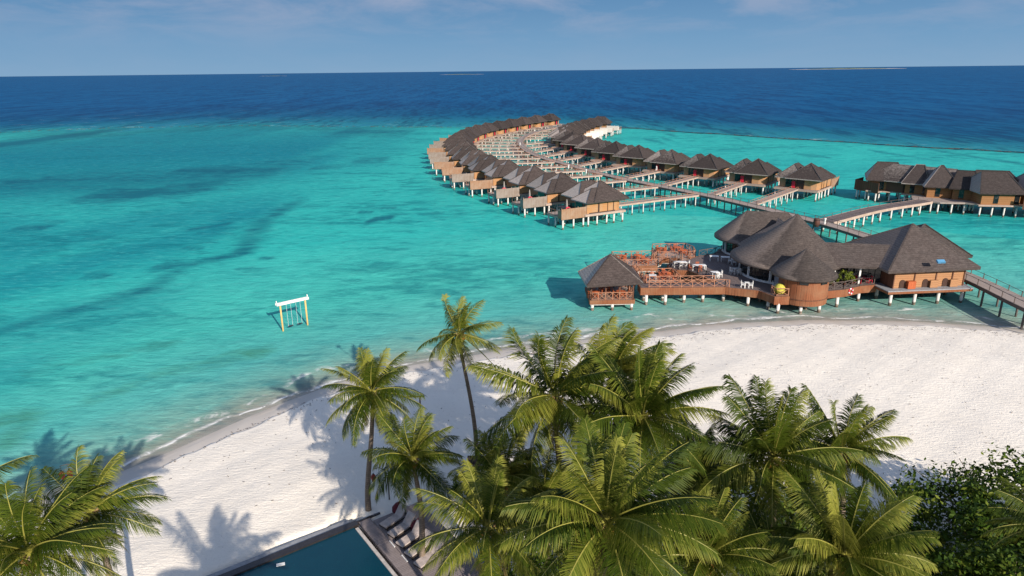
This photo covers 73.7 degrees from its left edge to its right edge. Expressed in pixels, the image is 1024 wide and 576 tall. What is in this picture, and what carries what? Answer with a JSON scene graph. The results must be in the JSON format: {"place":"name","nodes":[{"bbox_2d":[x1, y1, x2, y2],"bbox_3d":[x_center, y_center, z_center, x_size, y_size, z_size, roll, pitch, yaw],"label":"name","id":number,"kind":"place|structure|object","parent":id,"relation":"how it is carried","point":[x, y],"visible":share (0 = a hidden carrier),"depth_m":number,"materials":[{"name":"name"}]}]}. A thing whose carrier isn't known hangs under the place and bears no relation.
{"place":"outdoors","nodes":[
{"label":"outdoors","id":0,"kind":"place"},
{"bbox_2d":[0,65,1023,501],"bbox_3d":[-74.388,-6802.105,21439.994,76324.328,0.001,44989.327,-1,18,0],"label":"sea","id":1,"kind":"structure","parent":0,"point":[148,277],"depth_m":143.92,"materials":[{"name":"liquid"}]},
{"bbox_2d":[275,295,308,330],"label":"sea swing","id":2,"kind":"object","parent":1,"relation":"in","point":[279,304],"visible":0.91,"depth_m":83.24,"materials":[{"name":"white wood"}]},
{"bbox_2d":[427,135,473,159],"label":"water villa","id":3,"kind":"object","parent":1,"relation":"in","point":[450,141],"visible":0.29,"depth_m":240.69,"materials":[{"name":"grey wood"}]},
{"bbox_2d":[429,132,474,147],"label":"water villa","id":4,"kind":"object","parent":1,"relation":"in","point":[449,138],"visible":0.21,"depth_m":252.97,"materials":[{"name":"grey wood"}]},
{"bbox_2d":[428,138,476,164],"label":"water villa","id":5,"kind":"object","parent":1,"relation":"in","point":[447,149],"visible":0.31,"depth_m":228.72,"materials":[{"name":"grey wood"}]},
{"bbox_2d":[430,142,478,169],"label":"water villa","id":6,"kind":"object","parent":1,"relation":"in","point":[455,149],"visible":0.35,"depth_m":216.51,"materials":[{"name":"brown wood"}]},
{"bbox_2d":[434,146,477,175],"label":"water villa","id":7,"kind":"object","parent":1,"relation":"in","point":[458,155],"visible":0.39,"depth_m":204.50,"materials":[{"name":"brown wood"}]},
{"bbox_2d":[434,129,478,145],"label":"water villa","id":8,"kind":"object","parent":1,"relation":"in","point":[471,134],"visible":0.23,"depth_m":264.80,"materials":[{"name":"grey wood"}]},
{"bbox_2d":[440,127,483,146],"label":"water villa","id":9,"kind":"object","parent":1,"relation":"in","point":[477,133],"visible":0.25,"depth_m":277.03,"materials":[{"name":"grey wood"}]},
{"bbox_2d":[441,150,487,182],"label":"water villa","id":10,"kind":"object","parent":1,"relation":"in","point":[469,157],"visible":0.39,"depth_m":192.83,"materials":[{"name":"brown wood"}]},
{"bbox_2d":[448,124,489,145],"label":"water villa","id":11,"kind":"object","parent":1,"relation":"in","point":[482,130],"visible":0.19,"depth_m":287.53,"materials":[{"name":"grey wood"}]},
{"bbox_2d":[449,154,498,189],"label":"water villa","id":12,"kind":"object","parent":1,"relation":"in","point":[478,164],"visible":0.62,"depth_m":181.58,"materials":[{"name":"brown wood"}]},
{"bbox_2d":[481,122,498,142],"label":"water villa","id":13,"kind":"object","parent":1,"relation":"in","point":[492,128],"visible":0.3,"depth_m":298.38,"materials":[{"name":"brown wood"}]},
{"bbox_2d":[464,159,518,197],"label":"water villa","id":14,"kind":"object","parent":1,"relation":"in","point":[496,172],"visible":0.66,"depth_m":170.91,"materials":[{"name":"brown wood"}]},
{"bbox_2d":[477,146,519,153],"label":"jetty","id":15,"kind":"object","parent":1,"relation":"in","point":[502,147],"visible":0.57,"depth_m":254.68,"materials":[{"name":"grey wood"}]},
{"bbox_2d":[491,120,510,139],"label":"water villa","id":16,"kind":"object","parent":1,"relation":"in","point":[502,127],"visible":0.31,"depth_m":309.36,"materials":[{"name":"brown wood"}]},
{"bbox_2d":[0,125,1020,152],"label":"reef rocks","id":17,"kind":"object","parent":1,"relation":"in","point":[621,127],"visible":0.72,"depth_m":322.07,"materials":[{"name":"stone"}]},
{"bbox_2d":[502,118,522,135],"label":"water villa","id":18,"kind":"object","parent":1,"relation":"in","point":[514,124],"visible":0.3,"depth_m":321.33,"materials":[{"name":"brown wood"}]},
{"bbox_2d":[487,165,545,206],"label":"water villa","id":19,"kind":"object","parent":1,"relation":"in","point":[519,178],"visible":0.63,"depth_m":159.56,"materials":[{"name":"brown wood"}]},
{"bbox_2d":[497,156,540,164],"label":"jetty","id":20,"kind":"object","parent":1,"relation":"in","point":[511,158],"visible":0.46,"depth_m":222.38,"materials":[{"name":"grey wood"}]},
{"bbox_2d":[515,116,534,133],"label":"water villa","id":21,"kind":"object","parent":1,"relation":"in","point":[526,122],"visible":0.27,"depth_m":333.49,"materials":[{"name":"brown wood"}]},
{"bbox_2d":[516,160,554,170],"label":"jetty","id":22,"kind":"object","parent":1,"relation":"in","point":[528,162],"visible":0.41,"depth_m":212.43,"materials":[{"name":"grey wood"}]},
{"bbox_2d":[527,115,546,130],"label":"water villa","id":23,"kind":"object","parent":1,"relation":"in","point":[539,121],"visible":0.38,"depth_m":345.18,"materials":[{"name":"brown wood"}]},
{"bbox_2d":[511,172,578,217],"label":"water villa","id":24,"kind":"object","parent":1,"relation":"in","point":[548,189],"visible":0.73,"depth_m":148.50,"materials":[{"name":"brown wood"}]},
{"bbox_2d":[536,113,561,128],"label":"water villa","id":25,"kind":"object","parent":1,"relation":"in","point":[552,120],"visible":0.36,"depth_m":356.42,"materials":[{"name":"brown wood"}]},
{"bbox_2d":[547,128,578,149],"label":"water villa","id":26,"kind":"object","parent":1,"relation":"in","point":[556,133],"visible":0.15,"depth_m":265.80,"materials":[{"name":"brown wood"}]},
{"bbox_2d":[543,168,584,178],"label":"jetty","id":27,"kind":"object","parent":1,"relation":"in","point":[570,172],"visible":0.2,"depth_m":193.35,"materials":[{"name":"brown wood"}]},
{"bbox_2d":[552,131,580,153],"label":"water villa","id":28,"kind":"object","parent":1,"relation":"in","point":[562,137],"visible":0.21,"depth_m":254.09,"materials":[{"name":"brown wood"}]},
{"bbox_2d":[549,154,587,169],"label":"jetty","id":29,"kind":"object","parent":1,"relation":"in","point":[572,158],"visible":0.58,"depth_m":221.69,"materials":[{"name":"grey wood"}]},
{"bbox_2d":[560,134,590,159],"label":"water villa","id":30,"kind":"object","parent":1,"relation":"in","point":[570,143],"visible":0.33,"depth_m":240.18,"materials":[{"name":"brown wood"}]},
{"bbox_2d":[562,124,595,138],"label":"water villa","id":31,"kind":"object","parent":1,"relation":"in","point":[569,126],"visible":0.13,"depth_m":284.06,"materials":[{"name":"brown wood"}]},
{"bbox_2d":[569,173,602,181],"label":"jetty","id":32,"kind":"object","parent":1,"relation":"in","point":[586,176],"visible":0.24,"depth_m":184.32,"materials":[{"name":"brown wood"}]},
{"bbox_2d":[566,159,606,174],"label":"jetty","id":33,"kind":"object","parent":1,"relation":"in","point":[595,162],"visible":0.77,"depth_m":210.01,"materials":[{"name":"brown wood"}]},
{"bbox_2d":[573,121,602,138],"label":"water villa","id":34,"kind":"object","parent":1,"relation":"in","point":[583,125],"visible":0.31,"depth_m":301.31,"materials":[{"name":"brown wood"}]},
{"bbox_2d":[547,180,629,229],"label":"water villa","id":35,"kind":"object","parent":1,"relation":"in","point":[587,198],"visible":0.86,"depth_m":137.46,"materials":[{"name":"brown wood"}]},
{"bbox_2d":[573,137,609,163],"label":"water villa","id":36,"kind":"object","parent":1,"relation":"in","point":[587,146],"visible":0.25,"depth_m":227.53,"materials":[{"name":"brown wood"}]},
{"bbox_2d":[580,119,606,138],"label":"water villa","id":37,"kind":"object","parent":1,"relation":"in","point":[588,123],"visible":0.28,"depth_m":309.50,"materials":[{"name":"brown wood"}]},
{"bbox_2d":[588,118,613,136],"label":"water villa","id":38,"kind":"object","parent":1,"relation":"in","point":[597,123],"visible":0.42,"depth_m":319.59,"materials":[{"name":"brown wood"}]},
{"bbox_2d":[595,116,620,134],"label":"water villa","id":39,"kind":"object","parent":1,"relation":"in","point":[605,121],"visible":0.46,"depth_m":329.82,"materials":[{"name":"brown wood"}]},
{"bbox_2d":[587,163,628,179],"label":"jetty","id":40,"kind":"object","parent":1,"relation":"in","point":[613,168],"visible":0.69,"depth_m":199.87,"materials":[{"name":"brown wood"}]},
{"bbox_2d":[590,141,627,168],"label":"water villa","id":41,"kind":"object","parent":1,"relation":"in","point":[607,150],"visible":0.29,"depth_m":215.54,"materials":[{"name":"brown wood"}]},
{"bbox_2d":[578,254,642,310],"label":"pavilion","id":42,"kind":"structure","parent":1,"relation":"in","point":[609,270],"depth_m":88.52,"materials":[{"name":"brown wood"}]},
{"bbox_2d":[595,178,626,188],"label":"jetty","id":43,"kind":"object","parent":1,"relation":"in","point":[608,181],"visible":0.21,"depth_m":175.16,"materials":[{"name":"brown wood"}]},
{"bbox_2d":[611,145,655,172],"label":"water villa","id":44,"kind":"object","parent":1,"relation":"in","point":[632,156],"visible":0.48,"depth_m":203.76,"materials":[{"name":"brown wood"}]},
{"bbox_2d":[611,250,657,272],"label":"dining deck","id":45,"kind":"structure","parent":1,"relation":"in","point":[648,264],"depth_m":101.43,"materials":[{"name":"brown wood"}]},
{"bbox_2d":[625,260,644,289],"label":"footbridge","id":46,"kind":"object","parent":1,"relation":"in","point":[637,271],"visible":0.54,"depth_m":96.92,"materials":[{"name":"brown wood"}]},
{"bbox_2d":[613,184,657,198],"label":"jetty","id":47,"kind":"object","parent":1,"relation":"in","point":[634,189],"visible":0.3,"depth_m":164.45,"materials":[{"name":"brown wood"}]},
{"bbox_2d":[617,169,660,187],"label":"jetty","id":48,"kind":"object","parent":1,"relation":"in","point":[648,173],"visible":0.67,"depth_m":186.59,"materials":[{"name":"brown wood"}]},
{"bbox_2d":[605,192,698,217],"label":"jetty","id":49,"kind":"object","parent":1,"relation":"in","point":[649,201],"visible":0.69,"depth_m":150.28,"materials":[{"name":"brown wood"}]},
{"bbox_2d":[641,268,680,295],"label":"dining deck","id":50,"kind":"structure","parent":1,"relation":"in","point":[670,278],"depth_m":94.78,"materials":[{"name":"brown wood"}]},
{"bbox_2d":[642,149,689,180],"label":"water villa","id":51,"kind":"object","parent":1,"relation":"in","point":[667,162],"visible":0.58,"depth_m":191.14,"materials":[{"name":"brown wood"}]},
{"bbox_2d":[652,243,695,270],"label":"dining deck","id":52,"kind":"structure","parent":1,"relation":"in","point":[669,253],"depth_m":106.29,"materials":[{"name":"brown wood"}]},
{"bbox_2d":[658,175,698,194],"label":"jetty","id":53,"kind":"object","parent":1,"relation":"in","point":[687,179],"visible":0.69,"depth_m":175.45,"materials":[{"name":"grey wood"}]},
{"bbox_2d":[678,153,732,187],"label":"water villa","id":54,"kind":"object","parent":1,"relation":"in","point":[710,167],"visible":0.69,"depth_m":180.93,"materials":[{"name":"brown wood"}]},
{"bbox_2d":[708,181,746,205],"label":"jetty","id":55,"kind":"object","parent":1,"relation":"in","point":[730,188],"visible":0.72,"depth_m":163.16,"materials":[{"name":"grey wood"}]},
{"bbox_2d":[724,158,781,194],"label":"water villa","id":56,"kind":"object","parent":1,"relation":"in","point":[758,173],"visible":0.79,"depth_m":170.11,"materials":[{"name":"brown wood"}]},
{"bbox_2d":[637,245,878,313],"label":"restaurant deck","id":57,"kind":"structure","parent":1,"relation":"in","point":[726,283],"depth_m":90.84,"materials":[{"name":"red wood"}]},
{"bbox_2d":[824,242,889,283],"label":"gallery","id":58,"kind":"object","parent":57,"relation":"on","point":[860,260],"visible":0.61,"depth_m":91.43,"materials":[{"name":"grey wood"}]},
{"bbox_2d":[867,269,880,282],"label":"window","id":59,"kind":"structure","parent":58,"relation":"in","point":[876,273],"depth_m":91.54,"materials":[{"name":"black glass"}]},
{"bbox_2d":[517,124,1023,328],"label":"boardwalk","id":60,"kind":"structure","parent":1,"relation":"in","point":[1005,295],"depth_m":135.55,"materials":[{"name":"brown wood"}]},
{"bbox_2d":[750,186,798,210],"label":"jetty","id":61,"kind":"object","parent":1,"relation":"in","point":[764,200],"visible":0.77,"depth_m":153.63,"materials":[{"name":"grey wood"}]},
{"bbox_2d":[714,211,840,313],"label":"round restaurant","id":62,"kind":"structure","parent":1,"relation":"in","point":[790,252],"depth_m":91.97,"materials":[{"name":"brown wood"}]},
{"bbox_2d":[758,269,768,280],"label":"window","id":63,"kind":"structure","parent":62,"relation":"in","point":[762,274],"depth_m":92.33,"materials":[{"name":"black glass"}]},
{"bbox_2d":[773,162,838,201],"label":"water villa","id":64,"kind":"object","parent":1,"relation":"in","point":[811,178],"visible":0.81,"depth_m":161.51,"materials":[{"name":"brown wood"}]},
{"bbox_2d":[819,196,932,233],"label":"spa bridge","id":65,"kind":"structure","parent":1,"relation":"in","point":[849,216],"depth_m":137.46,"materials":[{"name":"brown wood"}]},
{"bbox_2d":[845,223,980,305],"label":"kitchen building","id":66,"kind":"structure","parent":1,"relation":"in","point":[921,259],"depth_m":89.47,"materials":[{"name":"brown wood"}]},
{"bbox_2d":[854,161,1023,217],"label":"spa building","id":67,"kind":"structure","parent":1,"relation":"in","point":[950,187],"depth_m":147.68,"materials":[{"name":"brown wood"}]},
{"bbox_2d":[0,318,1023,575],"bbox_3d":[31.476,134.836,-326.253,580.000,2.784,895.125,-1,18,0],"label":"beach","id":68,"kind":"structure","parent":0,"point":[212,516],"depth_m":58.91,"materials":[{"name":"white sand"}]},
{"bbox_2d":[0,455,37,510],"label":"coconut palm","id":69,"kind":"object","parent":68,"relation":"on","point":[18,461],"visible":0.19,"depth_m":32.77,"materials":[{"name":"green plant"}]},
{"bbox_2d":[0,465,125,575],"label":"coconut palm","id":70,"kind":"object","parent":68,"relation":"on","point":[18,552],"visible":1,"depth_m":26.50,"materials":[{"name":"green plant"}]},
{"bbox_2d":[1,444,171,575],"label":"coconut palm","id":71,"kind":"object","parent":68,"relation":"on","point":[106,506],"visible":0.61,"depth_m":32.18,"materials":[{"name":"green plant"}]},
{"bbox_2d":[207,520,398,575],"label":"swimming pool","id":72,"kind":"structure","parent":68,"relation":"on","point":[346,548],"depth_m":42.53,"materials":[{"name":"liquid"}]},
{"bbox_2d":[320,346,426,511],"bbox_3d":[-9.281,9.714,46.830,6.696,11.861,7.721,-8,19,-21],"label":"coconut palm","id":73,"kind":"object","parent":68,"relation":"on","point":[368,395],"visible":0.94,"depth_m":45.29,"materials":[{"name":"green plant"}]},
{"bbox_2d":[360,405,472,557],"bbox_3d":[-5.727,12.084,41.677,6.382,10.217,6.890,-7,19,-19],"label":"coconut palm","id":74,"kind":"object","parent":68,"relation":"on","point":[418,458],"visible":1,"depth_m":40.47,"materials":[{"name":"green plant"}]},
{"bbox_2d":[357,503,483,575],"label":"sun deck","id":75,"kind":"structure","parent":68,"relation":"on","point":[392,552],"depth_m":43.46,"materials":[{"name":"grey wood"}]},
{"bbox_2d":[379,504,407,530],"bbox_3d":[-7.878,15.247,45.587,0.770,0.953,1.980,14,23,38],"label":"sun lounger","id":76,"kind":"object","parent":75,"relation":"on","point":[397,516],"visible":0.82,"depth_m":45.56,"materials":[{"name":"fabric"}]},
{"bbox_2d":[387,511,415,539],"bbox_3d":[-7.201,15.523,44.699,0.770,0.953,1.980,14,23,38],"label":"sun lounger","id":77,"kind":"object","parent":75,"relation":"on","point":[404,525],"visible":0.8,"depth_m":44.73,"materials":[{"name":"fabric"}]},
{"bbox_2d":[395,520,418,549],"bbox_3d":[-6.495,15.810,43.772,0.770,0.953,1.980,14,23,38],"label":"sun lounger","id":78,"kind":"object","parent":75,"relation":"on","point":[408,538],"visible":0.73,"depth_m":43.69,"materials":[{"name":"fabric"}]},
{"bbox_2d":[404,529,433,559],"bbox_3d":[-5.818,16.086,42.885,0.770,0.953,1.980,14,23,38],"label":"sun lounger","id":79,"kind":"object","parent":75,"relation":"on","point":[411,554],"visible":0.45,"depth_m":42.59,"materials":[{"name":"fabric"}]},
{"bbox_2d":[413,541,443,570],"bbox_3d":[-5.111,16.373,41.958,0.770,0.953,1.980,14,23,38],"label":"sun lounger","id":80,"kind":"object","parent":75,"relation":"on","point":[420,562],"visible":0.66,"depth_m":41.88,"materials":[{"name":"fabric"}]},
{"bbox_2d":[417,293,503,450],"bbox_3d":[-3.597,7.152,50.322,5.631,14.425,6.230,14,23,38],"label":"coconut palm","id":81,"kind":"object","parent":68,"relation":"on","point":[457,336],"visible":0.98,"depth_m":48.70,"materials":[{"name":"green plant"}]},
{"bbox_2d":[450,464,517,498],"bbox_3d":[-1.453,13.689,48.659,6.085,2.693,3.392,-1,18,0],"label":"shrub","id":82,"kind":"object","parent":68,"relation":"on","point":[456,484],"visible":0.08,"depth_m":47.71,"materials":[{"name":"green plant"}]},
{"bbox_2d":[408,453,568,575],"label":"coconut palm","id":83,"kind":"object","parent":68,"relation":"on","point":[487,536],"visible":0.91,"depth_m":29.98,"materials":[{"name":"green plant"}]},
{"bbox_2d":[447,425,555,567],"bbox_3d":[-0.431,12.841,38.803,6.181,10.329,6.266,-4,18,-10],"label":"coconut palm","id":84,"kind":"object","parent":68,"relation":"on","point":[510,465],"visible":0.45,"depth_m":37.69,"materials":[{"name":"green plant"}]},
{"bbox_2d":[499,444,592,575],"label":"coconut palm","id":85,"kind":"object","parent":68,"relation":"on","point":[552,480],"visible":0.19,"depth_m":37.87,"materials":[{"name":"green plant"}]},
{"bbox_2d":[465,315,634,563],"bbox_3d":[2.908,9.441,40.312,11.048,15.823,10.182,-1,18,0],"label":"coconut palm","id":86,"kind":"object","parent":68,"relation":"on","point":[554,412],"visible":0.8,"depth_m":38.02,"materials":[{"name":"green plant"}]},
{"bbox_2d":[547,314,677,420],"bbox_3d":[6.598,8.652,45.203,8.841,14.292,8.310,-1,18,0],"label":"coconut palm","id":87,"kind":"object","parent":68,"relation":"on","point":[626,363],"visible":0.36,"depth_m":43.06,"materials":[{"name":"green plant"}]},
{"bbox_2d":[497,414,731,575],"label":"coconut palm","id":88,"kind":"object","parent":68,"relation":"on","point":[614,493],"visible":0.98,"depth_m":26.62,"materials":[{"name":"green plant"}]},
{"bbox_2d":[570,339,731,575],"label":"coconut palm","id":89,"kind":"object","parent":68,"relation":"on","point":[647,393],"visible":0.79,"depth_m":35.72,"materials":[{"name":"green plant"}]},
{"bbox_2d":[592,509,749,575],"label":"shrub","id":90,"kind":"object","parent":68,"relation":"on","point":[687,554],"visible":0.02,"depth_m":39.40,"materials":[{"name":"green plant"}]},
{"bbox_2d":[649,417,752,518],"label":"coconut palm","id":91,"kind":"object","parent":68,"relation":"on","point":[709,431],"visible":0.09,"depth_m":39.35,"materials":[{"name":"green plant"}]},
{"bbox_2d":[632,486,783,575],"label":"coconut palm","id":92,"kind":"object","parent":68,"relation":"on","point":[720,544],"visible":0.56,"depth_m":29.42,"materials":[{"name":"green plant"}]},
{"bbox_2d":[663,449,769,512],"bbox_3d":[14.218,13.278,45.933,7.755,4.694,6.348,9,20,28],"label":"shrub","id":93,"kind":"object","parent":68,"relation":"on","point":[741,491],"visible":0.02,"depth_m":45.08,"materials":[{"name":"green plant"}]},
{"bbox_2d":[687,374,872,545],"bbox_3d":[13.551,11.749,35.703,8.951,13.992,8.470,-1,18,0],"label":"coconut palm","id":94,"kind":"object","parent":68,"relation":"on","point":[773,433],"visible":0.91,"depth_m":34.38,"materials":[{"name":"green plant"}]},
{"bbox_2d":[715,504,859,575],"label":"coconut palm","id":95,"kind":"object","parent":68,"relation":"on","point":[756,523],"visible":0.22,"depth_m":31.93,"materials":[{"name":"green plant"}]},
{"bbox_2d":[732,483,868,572],"bbox_3d":[17.706,14.546,41.446,10.751,4.912,6.028,-7,19,-20],"label":"shrub","id":96,"kind":"object","parent":68,"relation":"on","point":[799,526],"visible":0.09,"depth_m":40.69,"materials":[{"name":"green plant"}]},
{"bbox_2d":[778,383,912,517],"bbox_3d":[17.992,11.760,38.436,6.856,12.202,7.667,10,21,31],"label":"coconut palm","id":97,"kind":"object","parent":68,"relation":"on","point":[849,436],"visible":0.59,"depth_m":37.16,"materials":[{"name":"green plant"}]},
{"bbox_2d":[752,469,942,575],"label":"coconut palm","id":98,"kind":"object","parent":68,"relation":"on","point":[870,547],"visible":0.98,"depth_m":28.59,"materials":[{"name":"green plant"}]},
{"bbox_2d":[829,511,963,575],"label":"shrub","id":99,"kind":"object","parent":68,"relation":"on","point":[917,526],"visible":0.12,"depth_m":39.40,"materials":[{"name":"green plant"}]},
{"bbox_2d":[878,442,1023,575],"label":"broadleaf tree","id":100,"kind":"object","parent":68,"relation":"on","point":[972,507],"visible":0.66,"depth_m":41.59,"materials":[{"name":"green plant"}]},
{"bbox_2d":[899,517,1023,575],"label":"broadleaf tree","id":101,"kind":"object","parent":68,"relation":"on","point":[980,561],"visible":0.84,"depth_m":35.16,"materials":[{"name":"green plant"}]},
{"bbox_2d":[981,477,1023,549],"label":"coconut palm","id":102,"kind":"object","parent":68,"relation":"on","point":[1012,507],"visible":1,"depth_m":32.71,"materials":[{"name":"green plant"}]},
{"bbox_2d":[0,0,1023,76],"label":"sky","id":103,"kind":"structure","parent":0,"point":[38,37],"materials":[{"name":"blue"}]},
{"bbox_2d":[498,542,602,575],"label":"shrub","id":104,"kind":"object","parent":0,"point":[539,562],"visible":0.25,"depth_m":37.77,"materials":[{"name":"green plant"}]},
{"bbox_2d":[791,68,900,69],"bbox_3d":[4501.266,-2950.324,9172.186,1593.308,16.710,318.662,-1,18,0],"label":"island","id":105,"kind":"structure","parent":0,"point":[849,68],"depth_m":9089.36,"materials":[{"name":"green plant"}]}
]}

